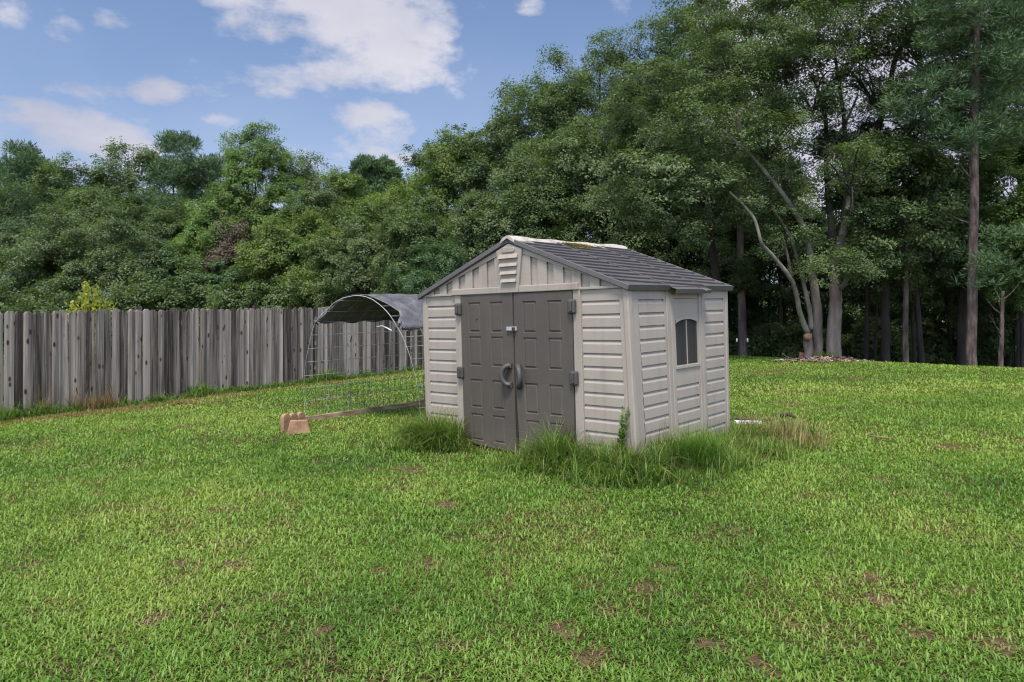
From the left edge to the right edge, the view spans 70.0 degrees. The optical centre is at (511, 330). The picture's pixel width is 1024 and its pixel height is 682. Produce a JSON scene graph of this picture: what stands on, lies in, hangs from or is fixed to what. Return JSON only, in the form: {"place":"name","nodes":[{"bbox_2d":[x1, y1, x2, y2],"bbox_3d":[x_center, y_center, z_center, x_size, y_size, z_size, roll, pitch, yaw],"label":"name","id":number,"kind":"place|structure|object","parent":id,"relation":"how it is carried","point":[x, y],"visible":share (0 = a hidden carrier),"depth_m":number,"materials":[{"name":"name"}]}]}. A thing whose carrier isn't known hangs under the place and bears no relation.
{"place":"outdoors","nodes":[
{"label":"outdoors","id":0,"kind":"place"},
{"bbox_2d":[0,0,1021,321],"label":"sky","id":1,"kind":"structure","parent":0,"point":[341,80],"materials":[{"name":"blue"}]},
{"bbox_2d":[0,341,1023,681],"bbox_3d":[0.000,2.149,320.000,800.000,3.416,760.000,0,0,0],"label":"ground","id":2,"kind":"structure","parent":0,"point":[450,587],"depth_m":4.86,"materials":[{"name":"green plant"}]},
{"bbox_2d":[0,174,26,245],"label":"oak tree","id":3,"kind":"object","parent":2,"relation":"on","point":[6,212],"visible":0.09,"depth_m":46.99,"materials":[{"name":"green plant"}]},
{"bbox_2d":[0,399,38,421],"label":"grass clump","id":4,"kind":"object","parent":2,"relation":"on","point":[2,417],"visible":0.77,"depth_m":12.09,"materials":[{"name":"green plant"}]},
{"bbox_2d":[0,246,50,321],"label":"oak tree","id":5,"kind":"object","parent":2,"relation":"on","point":[3,270],"visible":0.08,"depth_m":37.40,"materials":[{"name":"green plant"}]},
{"bbox_2d":[0,226,68,304],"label":"oak tree","id":6,"kind":"object","parent":2,"relation":"on","point":[4,238],"visible":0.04,"depth_m":39.04,"materials":[{"name":"green plant"}]},
{"bbox_2d":[0,138,79,235],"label":"pine tree","id":7,"kind":"object","parent":2,"relation":"on","point":[28,160],"visible":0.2,"depth_m":50.48,"materials":[{"name":"green plant"}]},
{"bbox_2d":[0,176,79,271],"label":"oak tree","id":8,"kind":"object","parent":2,"relation":"on","point":[13,227],"visible":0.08,"depth_m":41.60,"materials":[{"name":"green plant"}]},
{"bbox_2d":[0,137,91,233],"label":"pine tree","id":9,"kind":"object","parent":2,"relation":"on","point":[30,144],"visible":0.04,"depth_m":53.05,"materials":[{"name":"green plant"}]},
{"bbox_2d":[0,199,132,351],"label":"oak tree","id":10,"kind":"object","parent":2,"relation":"on","point":[43,242],"visible":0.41,"depth_m":37.10,"materials":[{"name":"green plant"}]},
{"bbox_2d":[0,151,141,266],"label":"oak tree","id":11,"kind":"object","parent":2,"relation":"on","point":[51,193],"visible":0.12,"depth_m":46.72,"materials":[{"name":"green plant"}]},
{"bbox_2d":[11,183,154,276],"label":"oak tree","id":12,"kind":"object","parent":2,"relation":"on","point":[91,200],"visible":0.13,"depth_m":40.43,"materials":[{"name":"green plant"}]},
{"bbox_2d":[62,280,116,322],"bbox_3d":[-9.537,0.129,16.499,1.202,2.557,0.558,0,0,0],"label":"shrub","id":13,"kind":"object","parent":2,"relation":"on","point":[85,293],"visible":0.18,"depth_m":16.47,"materials":[{"name":"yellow plant"}]},
{"bbox_2d":[28,213,172,351],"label":"oak tree","id":14,"kind":"object","parent":2,"relation":"on","point":[92,265],"visible":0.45,"depth_m":35.62,"materials":[{"name":"green plant"}]},
{"bbox_2d":[73,393,129,410],"bbox_3d":[-7.597,1.289,13.417,0.954,0.360,1.002,0,0,0],"label":"grass clump","id":15,"kind":"object","parent":2,"relation":"on","point":[95,403],"visible":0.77,"depth_m":13.39,"materials":[{"name":"plant"}]},
{"bbox_2d":[77,136,194,236],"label":"oak tree","id":16,"kind":"object","parent":2,"relation":"on","point":[128,178],"visible":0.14,"depth_m":48.81,"materials":[{"name":"green plant"}]},
{"bbox_2d":[83,188,194,256],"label":"oak tree","id":17,"kind":"object","parent":2,"relation":"on","point":[152,229],"visible":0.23,"depth_m":41.68,"materials":[{"name":"green plant"}]},
{"bbox_2d":[97,237,186,309],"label":"oak tree","id":18,"kind":"object","parent":2,"relation":"on","point":[158,269],"visible":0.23,"depth_m":36.85,"materials":[{"name":"green plant"}]},
{"bbox_2d":[117,127,241,249],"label":"pine tree","id":19,"kind":"object","parent":2,"relation":"on","point":[161,167],"visible":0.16,"depth_m":44.90,"materials":[{"name":"green plant"}]},
{"bbox_2d":[149,246,221,341],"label":"oak tree","id":20,"kind":"object","parent":2,"relation":"on","point":[172,262],"visible":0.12,"depth_m":36.97,"materials":[{"name":"green plant"}]},
{"bbox_2d":[199,280,220,316],"bbox_3d":[-7.809,-0.003,18.986,0.564,2.604,0.488,0,0,41],"label":"shrub","id":21,"kind":"object","parent":2,"relation":"on","point":[210,303],"visible":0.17,"depth_m":18.89,"materials":[{"name":"green plant"}]},
{"bbox_2d":[163,200,258,286],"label":"oak tree","id":22,"kind":"object","parent":2,"relation":"on","point":[200,237],"visible":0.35,"depth_m":39.03,"materials":[{"name":"green plant"}]},
{"bbox_2d":[175,169,246,218],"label":"oak tree","id":23,"kind":"object","parent":2,"relation":"on","point":[214,174],"visible":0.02,"depth_m":54.99,"materials":[{"name":"green plant"}]},
{"bbox_2d":[0,305,423,412],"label":"wooden fence","id":24,"kind":"object","parent":2,"relation":"on","point":[245,346],"visible":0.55,"depth_m":14.99,"materials":[{"name":"grey wood"}]},
{"bbox_2d":[0,364,424,419],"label":"grass","id":25,"kind":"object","parent":2,"relation":"on","point":[194,392],"visible":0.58,"depth_m":15.11,"materials":[{"name":"green plant"}]},
{"bbox_2d":[0,369,424,426],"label":"fence thatch","id":26,"kind":"object","parent":2,"relation":"on","point":[75,413],"visible":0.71,"depth_m":13.68,"materials":[{"name":"plant"}]},
{"bbox_2d":[181,256,250,342],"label":"bushy tree","id":27,"kind":"object","parent":2,"relation":"on","point":[213,278],"visible":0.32,"depth_m":35.37,"materials":[{"name":"green plant"}]},
{"bbox_2d":[202,208,258,275],"bbox_3d":[-14.231,-2.597,37.110,2.885,7.246,2.634,0,0,-24],"label":"dead shrub","id":28,"kind":"object","parent":2,"relation":"on","point":[227,249],"visible":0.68,"depth_m":36.81,"materials":[{"name":"brown plant"}]},
{"bbox_2d":[179,118,310,248],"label":"maple tree","id":29,"kind":"object","parent":2,"relation":"on","point":[235,198],"visible":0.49,"depth_m":42.38,"materials":[{"name":"green plant"}]},
{"bbox_2d":[219,245,279,308],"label":"oak tree","id":30,"kind":"object","parent":2,"relation":"on","point":[226,282],"visible":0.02,"depth_m":35.70,"materials":[{"name":"green plant"}]},
{"bbox_2d":[226,216,299,279],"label":"oak tree","id":31,"kind":"object","parent":2,"relation":"on","point":[255,234],"depth_m":38.29,"materials":[{"name":"green plant"}]},
{"bbox_2d":[229,209,326,307],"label":"bushy tree","id":32,"kind":"object","parent":2,"relation":"on","point":[272,258],"visible":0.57,"depth_m":34.84,"materials":[{"name":"green plant"}]},
{"bbox_2d":[280,412,304,431],"bbox_3d":[-3.156,1.307,10.539,0.070,0.252,0.384,0,0,36],"label":"scalloped edging","id":33,"kind":"object","parent":2,"relation":"on","point":[285,419],"visible":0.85,"depth_m":10.43,"materials":[{"name":"stone"}]},
{"bbox_2d":[245,148,345,236],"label":"oak tree","id":34,"kind":"object","parent":2,"relation":"on","point":[313,184],"visible":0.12,"depth_m":45.09,"materials":[{"name":"green plant"}]},
{"bbox_2d":[287,420,309,434],"bbox_3d":[-2.966,1.339,10.182,0.316,0.190,0.100,0,0,-17],"label":"edging block","id":35,"kind":"object","parent":2,"relation":"on","point":[297,426],"depth_m":10.14,"materials":[{"name":"stone"}]},
{"bbox_2d":[267,189,351,286],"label":"oak tree","id":36,"kind":"object","parent":2,"relation":"on","point":[318,201],"visible":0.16,"depth_m":37.58,"materials":[{"name":"green plant"}]},
{"bbox_2d":[273,221,354,308],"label":"bushy tree","id":37,"kind":"object","parent":2,"relation":"on","point":[313,240],"visible":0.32,"depth_m":32.87,"materials":[{"name":"green plant"}]},
{"bbox_2d":[314,165,377,233],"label":"oak tree","id":38,"kind":"object","parent":2,"relation":"on","point":[337,183],"visible":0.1,"depth_m":43.40,"materials":[{"name":"green plant"}]},
{"bbox_2d":[302,213,406,331],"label":"bushy tree","id":39,"kind":"object","parent":2,"relation":"on","point":[358,247],"visible":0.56,"depth_m":32.03,"materials":[{"name":"green plant"}]},
{"bbox_2d":[302,204,408,282],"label":"bushy tree","id":40,"kind":"object","parent":2,"relation":"on","point":[337,220],"visible":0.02,"depth_m":35.41,"materials":[{"name":"green plant"}]},
{"bbox_2d":[304,294,425,421],"bbox_3d":[-1.063,0.379,12.020,2.201,2.105,4.168,0,0,43],"label":"hoop pen","id":41,"kind":"object","parent":2,"relation":"on","point":[405,311],"visible":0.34,"depth_m":11.46,"materials":[{"name":"metal"}]},
{"bbox_2d":[337,152,408,216],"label":"pine tree","id":42,"kind":"object","parent":2,"relation":"on","point":[374,173],"visible":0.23,"depth_m":46.56,"materials":[{"name":"green plant"}]},
{"bbox_2d":[0,257,747,356],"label":"sapling thicket","id":43,"kind":"object","parent":2,"relation":"on","point":[138,298],"visible":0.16,"depth_m":33.98,"materials":[{"name":"green plant"}]},
{"bbox_2d":[325,179,448,292],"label":"bushy tree","id":44,"kind":"object","parent":2,"relation":"on","point":[365,209],"visible":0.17,"depth_m":34.05,"materials":[{"name":"green plant"}]},
{"bbox_2d":[364,190,458,293],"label":"bushy tree","id":45,"kind":"object","parent":2,"relation":"on","point":[401,230],"visible":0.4,"depth_m":29.98,"materials":[{"name":"green plant"}]},
{"bbox_2d":[380,237,470,293],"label":"bushy tree","id":46,"kind":"object","parent":2,"relation":"on","point":[454,258],"visible":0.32,"depth_m":24.61,"materials":[{"name":"green plant"}]},
{"bbox_2d":[387,122,470,212],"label":"oak tree","id":47,"kind":"object","parent":2,"relation":"on","point":[414,160],"visible":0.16,"depth_m":38.98,"materials":[{"name":"green plant"}]},
{"bbox_2d":[391,125,491,250],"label":"oak tree","id":48,"kind":"object","parent":2,"relation":"on","point":[441,161],"visible":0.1,"depth_m":35.68,"materials":[{"name":"green plant"}]},
{"bbox_2d":[23,377,859,483],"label":"dry stalks","id":49,"kind":"object","parent":2,"relation":"on","point":[787,430],"visible":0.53,"depth_m":8.75,"materials":[{"name":"plant"}]},
{"bbox_2d":[412,190,515,287],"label":"bushy tree","id":50,"kind":"object","parent":2,"relation":"on","point":[464,204],"visible":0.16,"depth_m":27.15,"materials":[{"name":"green plant"}]},
{"bbox_2d":[421,121,522,227],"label":"oak tree","id":51,"kind":"object","parent":2,"relation":"on","point":[492,160],"visible":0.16,"depth_m":35.78,"materials":[{"name":"green plant"}]},
{"bbox_2d":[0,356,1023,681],"bbox_3d":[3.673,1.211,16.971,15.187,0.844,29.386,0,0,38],"label":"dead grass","id":52,"kind":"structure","parent":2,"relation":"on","point":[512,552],"depth_m":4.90,"materials":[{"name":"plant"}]},
{"bbox_2d":[0,365,1023,681],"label":"lawn weeds","id":53,"kind":"object","parent":2,"relation":"on","point":[930,625],"visible":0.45,"depth_m":4.56,"materials":[{"name":"green plant"}]},
{"bbox_2d":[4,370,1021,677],"bbox_3d":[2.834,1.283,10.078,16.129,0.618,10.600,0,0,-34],"label":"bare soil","id":54,"kind":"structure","parent":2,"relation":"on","point":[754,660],"depth_m":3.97,"materials":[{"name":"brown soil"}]},
{"bbox_2d":[448,143,581,261],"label":"oak tree","id":55,"kind":"object","parent":2,"relation":"on","point":[488,222],"visible":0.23,"depth_m":26.80,"materials":[{"name":"green plant"}]},
{"bbox_2d":[452,78,582,252],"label":"oak tree","id":56,"kind":"object","parent":2,"relation":"on","point":[494,137],"visible":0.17,"depth_m":35.02,"materials":[{"name":"green plant"}]},
{"bbox_2d":[493,67,614,240],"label":"oak tree","id":57,"kind":"object","parent":2,"relation":"on","point":[544,102],"visible":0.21,"depth_m":32.48,"materials":[{"name":"green plant"}]},
{"bbox_2d":[491,120,633,244],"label":"oak tree","id":58,"kind":"object","parent":2,"relation":"on","point":[558,203],"visible":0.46,"depth_m":25.98,"materials":[{"name":"green plant"}]},
{"bbox_2d":[417,235,733,455],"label":"garden shed","id":59,"kind":"structure","parent":2,"relation":"on","point":[517,330],"depth_m":8.03,"materials":[{"name":"beige plastic"}]},
{"bbox_2d":[454,293,518,451],"bbox_3d":[-0.309,0.476,8.463,0.979,1.795,0.137,0,2,43],"label":"door","id":60,"kind":"structure","parent":59,"relation":"in","point":[487,371],"depth_m":8.46,"materials":[{"name":"grey plastic"}]},
{"bbox_2d":[513,291,578,453],"bbox_3d":[0.346,0.481,7.862,0.887,1.794,0.137,0,2,43],"label":"door","id":61,"kind":"structure","parent":59,"relation":"in","point":[547,378],"depth_m":7.88,"materials":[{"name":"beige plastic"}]},
{"bbox_2d":[558,242,600,248],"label":"leaf litter","id":62,"kind":"object","parent":59,"relation":"on","point":[580,245],"visible":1,"depth_m":8.81,"materials":[{"name":"plant"}]},
{"bbox_2d":[675,316,699,368],"bbox_3d":[1.894,0.121,8.042,0.120,0.575,0.570,0,2,43],"label":"window","id":63,"kind":"structure","parent":59,"relation":"in","point":[686,331],"depth_m":8.02,"materials":[{"name":"grey glass"}]},
{"bbox_2d":[176,196,999,334],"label":"wood","id":64,"kind":"object","parent":2,"relation":"on","point":[730,317],"depth_m":64.08,"materials":[{"name":"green plant"}]},
{"bbox_2d":[529,23,656,242],"bbox_3d":[4.375,-6.577,33.864,7.490,15.311,6.631,0,0,0],"label":"oak tree","id":65,"kind":"object","parent":2,"relation":"on","point":[603,67],"visible":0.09,"depth_m":33.47,"materials":[{"name":"green plant"}]},
{"bbox_2d":[360,398,840,495],"bbox_3d":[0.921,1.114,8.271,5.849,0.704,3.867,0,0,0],"label":"tall grass","id":66,"kind":"structure","parent":2,"relation":"on","point":[649,465],"depth_m":7.45,"materials":[{"name":"green plant"}]},
{"bbox_2d":[534,108,699,265],"bbox_3d":[3.841,-3.559,26.832,5.399,8.919,5.772,0,0,40],"label":"oak tree","id":67,"kind":"object","parent":2,"relation":"on","point":[638,242],"visible":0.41,"depth_m":25.84,"materials":[{"name":"green plant"}]},
{"bbox_2d":[612,406,629,456],"bbox_3d":[1.065,1.047,7.177,0.203,0.765,0.224,0,0,31],"label":"weed","id":68,"kind":"object","parent":2,"relation":"on","point":[622,435],"visible":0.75,"depth_m":7.16,"materials":[{"name":"green plant"}]},
{"bbox_2d":[593,28,691,261],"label":"oak tree","id":69,"kind":"object","parent":2,"relation":"on","point":[634,78],"visible":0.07,"depth_m":32.49,"materials":[{"name":"green plant"}]},
{"bbox_2d":[598,99,730,273],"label":"oak tree","id":70,"kind":"object","parent":2,"relation":"on","point":[675,243],"visible":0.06,"depth_m":27.73,"materials":[{"name":"green plant"}]},
{"bbox_2d":[609,0,743,303],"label":"oak tree","id":71,"kind":"object","parent":2,"relation":"on","point":[668,34],"visible":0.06,"depth_m":31.16,"materials":[{"name":"green plant"}]},
{"bbox_2d":[568,25,802,300],"bbox_3d":[5.373,-4.672,23.662,6.488,11.216,10.344,0,0,29],"label":"oak tree","id":72,"kind":"object","parent":2,"relation":"on","point":[661,166],"visible":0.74,"depth_m":21.35,"materials":[{"name":"green plant"}]},
{"bbox_2d":[657,422,750,479],"bbox_3d":[1.832,1.164,7.219,1.022,0.536,1.082,0,0,-26],"label":"grass clump","id":73,"kind":"object","parent":2,"relation":"on","point":[705,452],"visible":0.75,"depth_m":7.14,"materials":[{"name":"green plant"}]},
{"bbox_2d":[650,0,809,284],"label":"oak tree","id":74,"kind":"object","parent":2,"relation":"on","point":[723,138],"visible":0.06,"depth_m":29.32,"materials":[{"name":"green plant"}]},
{"bbox_2d":[690,165,803,330],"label":"oak tree","id":75,"kind":"object","parent":2,"relation":"on","point":[731,299],"visible":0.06,"depth_m":29.40,"materials":[{"name":"green plant"}]},
{"bbox_2d":[699,108,809,355],"bbox_3d":[8.854,-3.395,26.454,4.205,9.052,3.301,0,0,0],"label":"shade tree","id":76,"kind":"object","parent":2,"relation":"on","point":[742,331],"visible":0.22,"depth_m":26.00,"materials":[{"name":"green plant"}]},
{"bbox_2d":[729,168,807,327],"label":"shade tree","id":77,"kind":"object","parent":2,"relation":"on","point":[763,233],"visible":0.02,"depth_m":29.97,"materials":[{"name":"green plant"}]},
{"bbox_2d":[730,414,807,425],"bbox_3d":[3.619,1.246,10.277,1.209,0.128,1.172,0,0,0],"label":"cut grass heap","id":78,"kind":"object","parent":2,"relation":"on","point":[774,419],"visible":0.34,"depth_m":10.43,"materials":[{"name":"plant"}]},
{"bbox_2d":[732,150,835,324],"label":"shade tree","id":79,"kind":"object","parent":2,"relation":"on","point":[807,223],"visible":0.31,"depth_m":28.08,"materials":[{"name":"green plant"}]},
{"bbox_2d":[733,199,851,341],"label":"oak tree","id":80,"kind":"object","parent":2,"relation":"on","point":[789,304],"visible":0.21,"depth_m":28.95,"materials":[{"name":"green plant"}]},
{"bbox_2d":[763,168,835,319],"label":"shade tree","id":81,"kind":"object","parent":2,"relation":"on","point":[800,188],"visible":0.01,"depth_m":30.65,"materials":[{"name":"green plant"}]},
{"bbox_2d":[795,401,822,437],"bbox_3d":[3.575,1.079,8.754,0.263,0.501,0.341,0,0,37],"label":"weed","id":82,"kind":"object","parent":2,"relation":"on","point":[810,426],"visible":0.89,"depth_m":8.69,"materials":[{"name":"green plant"}]},
{"bbox_2d":[763,354,886,362],"bbox_3d":[9.156,0.824,20.961,4.086,0.370,1.610,0,0,0],"label":"debris pile","id":83,"kind":"object","parent":2,"relation":"on","point":[816,358],"visible":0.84,"depth_m":20.68,"materials":[{"name":"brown wood"}]},
{"bbox_2d":[814,351,839,359],"bbox_3d":[8.947,0.716,21.060,0.933,0.297,0.835,0,0,28],"label":"weed","id":84,"kind":"object","parent":2,"relation":"on","point":[825,355],"visible":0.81,"depth_m":20.80,"materials":[{"name":"green plant"}]},
{"bbox_2d":[785,218,878,332],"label":"oak tree","id":85,"kind":"object","parent":2,"relation":"on","point":[846,317],"visible":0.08,"depth_m":29.38,"materials":[{"name":"green plant"}]},
{"bbox_2d":[641,0,1023,358],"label":"oak tree","id":86,"kind":"object","parent":2,"relation":"on","point":[805,43],"visible":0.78,"depth_m":20.79,"materials":[{"name":"green plant"}]},
{"bbox_2d":[806,115,925,360],"bbox_3d":[11.130,-2.857,23.192,3.318,8.120,3.779,0,0,0],"label":"shade tree","id":87,"kind":"object","parent":2,"relation":"on","point":[866,327],"visible":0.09,"depth_m":23.32,"materials":[{"name":"green plant"}]},
{"bbox_2d":[728,294,1013,366],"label":"undergrowth","id":88,"kind":"object","parent":2,"relation":"on","point":[764,340],"visible":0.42,"depth_m":26.88,"materials":[{"name":"green plant"}]},
{"bbox_2d":[814,180,943,360],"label":"shade tree","id":89,"kind":"object","parent":2,"relation":"on","point":[849,286],"visible":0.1,"depth_m":24.11,"materials":[{"name":"green plant"}]},
{"bbox_2d":[807,103,961,361],"bbox_3d":[10.963,-2.735,21.710,4.164,7.778,3.859,0,0,0],"label":"shade tree","id":90,"kind":"object","parent":2,"relation":"on","point":[885,332],"visible":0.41,"depth_m":21.67,"materials":[{"name":"green plant"}]},
{"bbox_2d":[827,217,946,339],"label":"oak tree","id":91,"kind":"object","parent":2,"relation":"on","point":[892,316],"visible":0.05,"depth_m":28.78,"materials":[{"name":"green plant"}]},
{"bbox_2d":[805,135,982,362],"bbox_3d":[10.776,-2.193,20.740,4.540,6.644,3.269,0,0,40],"label":"shade tree","id":92,"kind":"object","parent":2,"relation":"on","point":[940,243],"visible":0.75,"depth_m":20.17,"materials":[{"name":"green plant"}]},
{"bbox_2d":[834,184,966,362],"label":"shade tree","id":93,"kind":"object","parent":2,"relation":"on","point":[938,273],"visible":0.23,"depth_m":22.67,"materials":[{"name":"green plant"}]},
{"bbox_2d":[841,136,996,363],"bbox_3d":[12.032,-2.339,22.091,4.160,7.155,3.483,0,0,0],"label":"shade tree","id":94,"kind":"object","parent":2,"relation":"on","point":[920,345],"visible":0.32,"depth_m":21.33,"materials":[{"name":"green plant"}]},
{"bbox_2d":[889,285,952,320],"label":"oak tree","id":95,"kind":"object","parent":2,"relation":"on","point":[936,303],"visible":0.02,"depth_m":30.82,"materials":[{"name":"green plant"}]},
{"bbox_2d":[899,190,990,361],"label":"shade tree","id":96,"kind":"object","parent":2,"relation":"on","point":[946,308],"visible":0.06,"depth_m":26.57,"materials":[{"name":"green plant"}]},
{"bbox_2d":[870,0,1023,365],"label":"pine tree","id":97,"kind":"object","parent":2,"relation":"on","point":[977,91],"visible":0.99,"depth_m":18.66,"materials":[{"name":"green plant"}]},
{"bbox_2d":[893,172,1007,346],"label":"oak tree","id":98,"kind":"object","parent":2,"relation":"on","point":[937,310],"visible":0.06,"depth_m":27.91,"materials":[{"name":"green plant"}]},
{"bbox_2d":[910,155,1006,365],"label":"shade tree","id":99,"kind":"object","parent":2,"relation":"on","point":[961,323],"visible":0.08,"depth_m":22.79,"materials":[{"name":"green plant"}]},
{"bbox_2d":[939,195,1019,366],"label":"oak tree","id":100,"kind":"object","parent":2,"relation":"on","point":[989,337],"visible":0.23,"depth_m":24.70,"materials":[{"name":"green plant"}]},
{"bbox_2d":[938,0,1023,201],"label":"pine tree","id":101,"kind":"object","parent":2,"relation":"on","point":[1017,90],"visible":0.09,"depth_m":23.68,"materials":[{"name":"green plant"}]},
{"bbox_2d":[945,221,1023,366],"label":"pine tree","id":102,"kind":"object","parent":2,"relation":"on","point":[986,258],"visible":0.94,"depth_m":18.28,"materials":[{"name":"green plant"}]},
{"bbox_2d":[948,154,1021,367],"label":"shade tree","id":103,"kind":"object","parent":2,"relation":"on","point":[1016,343],"visible":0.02,"depth_m":23.88,"materials":[{"name":"green plant"}]},
{"bbox_2d":[959,122,1023,367],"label":"cedar tree","id":104,"kind":"object","parent":2,"relation":"on","point":[1003,164],"visible":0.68,"depth_m":21.03,"materials":[{"name":"green plant"}]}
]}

